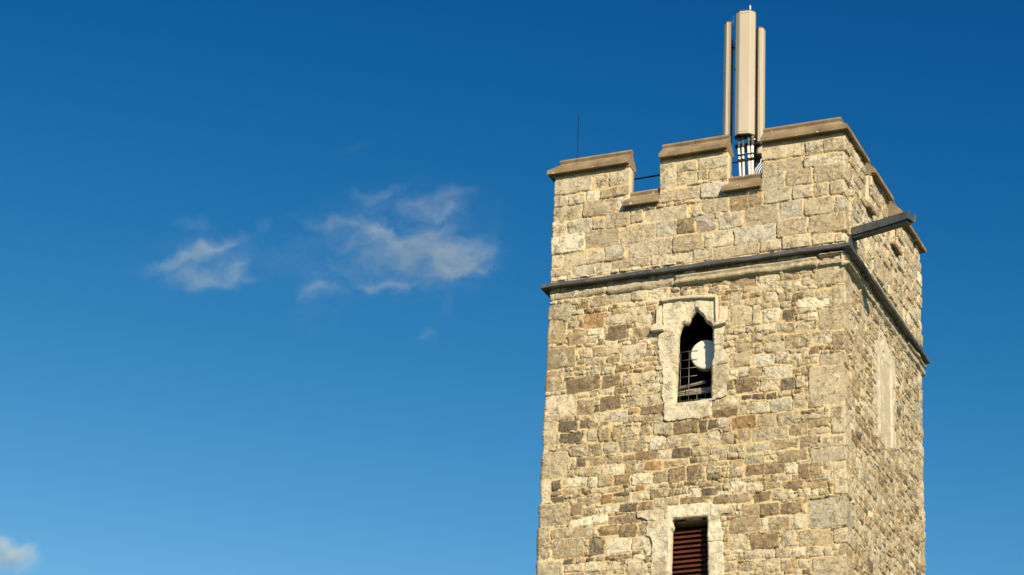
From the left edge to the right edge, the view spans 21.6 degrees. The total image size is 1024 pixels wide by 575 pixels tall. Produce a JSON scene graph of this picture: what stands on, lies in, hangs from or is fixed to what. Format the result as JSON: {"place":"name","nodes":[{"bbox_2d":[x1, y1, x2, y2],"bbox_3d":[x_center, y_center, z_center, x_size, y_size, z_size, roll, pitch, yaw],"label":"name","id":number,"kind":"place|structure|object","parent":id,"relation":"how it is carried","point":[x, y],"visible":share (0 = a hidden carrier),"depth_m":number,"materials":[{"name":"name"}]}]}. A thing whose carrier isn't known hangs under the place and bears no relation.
{"place":"outdoors","nodes":[
{"label":"outdoors","id":0,"kind":"place"},
{"bbox_2d":[0,0,1023,574],"label":"sky","id":1,"kind":"structure","parent":0,"point":[273,301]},
{"label":"ground","id":2,"kind":"structure","parent":0,"visible":0},
{"bbox_2d":[536,117,929,574],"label":"church tower","id":3,"kind":"structure","parent":2,"relation":"on","point":[787,281],"depth_m":46.98,"materials":[{"name":"brown stone"}]},
{"bbox_2d":[577,116,578,157],"bbox_3d":[1.194,-1.703,49.691,0.065,3.360,0.065,25,-33,-38],"label":"lightning rod","id":4,"kind":"object","parent":3,"relation":"on","point":[577,138],"visible":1,"depth_m":50.18,"materials":[{"name":"metal"}]},
{"bbox_2d":[637,502,733,574],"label":"louvre window","id":5,"kind":"structure","parent":3,"relation":"in","point":[701,553],"depth_m":45.61,"materials":[{"name":"stone"}]},
{"bbox_2d":[651,294,728,421],"bbox_3d":[3.169,1.273,47.021,1.447,2.389,0.502,-8,-27,22],"label":"belfry window","id":6,"kind":"structure","parent":3,"relation":"in","point":[676,310],"depth_m":47.00,"materials":[{"name":"stone"}]},
{"bbox_2d":[634,157,761,179],"bbox_3d":[3.437,-1.323,48.624,4.401,2.011,0.040,-8,-27,22],"label":"guard rail","id":7,"kind":"object","parent":3,"relation":"on","point":[732,163],"depth_m":48.80,"materials":[{"name":"grey metal"}]},
{"bbox_2d":[691,340,712,393],"bbox_3d":[3.452,1.357,47.299,0.550,1.200,0.489,-4,-26,14],"label":"satellite dish","id":8,"kind":"object","parent":3,"relation":"attached to","point":[703,354],"visible":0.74,"depth_m":47.15,"materials":[{"name":"metal"}]},
{"bbox_2d":[723,5,765,175],"bbox_3d":[4.318,-2.674,49.892,0.934,5.770,0.617,-8,-27,22],"label":"antenna mast","id":9,"kind":"object","parent":3,"relation":"on","point":[749,69],"visible":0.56,"depth_m":50.23,"materials":[{"name":"beige plastic"}]},
{"bbox_2d":[872,329,898,450],"bbox_3d":[6.649,1.859,48.016,0.105,2.492,1.696,-8,-27,22],"label":"blocked window","id":10,"kind":"structure","parent":3,"relation":"in","point":[882,350],"depth_m":48.08,"materials":[{"name":"stone"}]}
]}

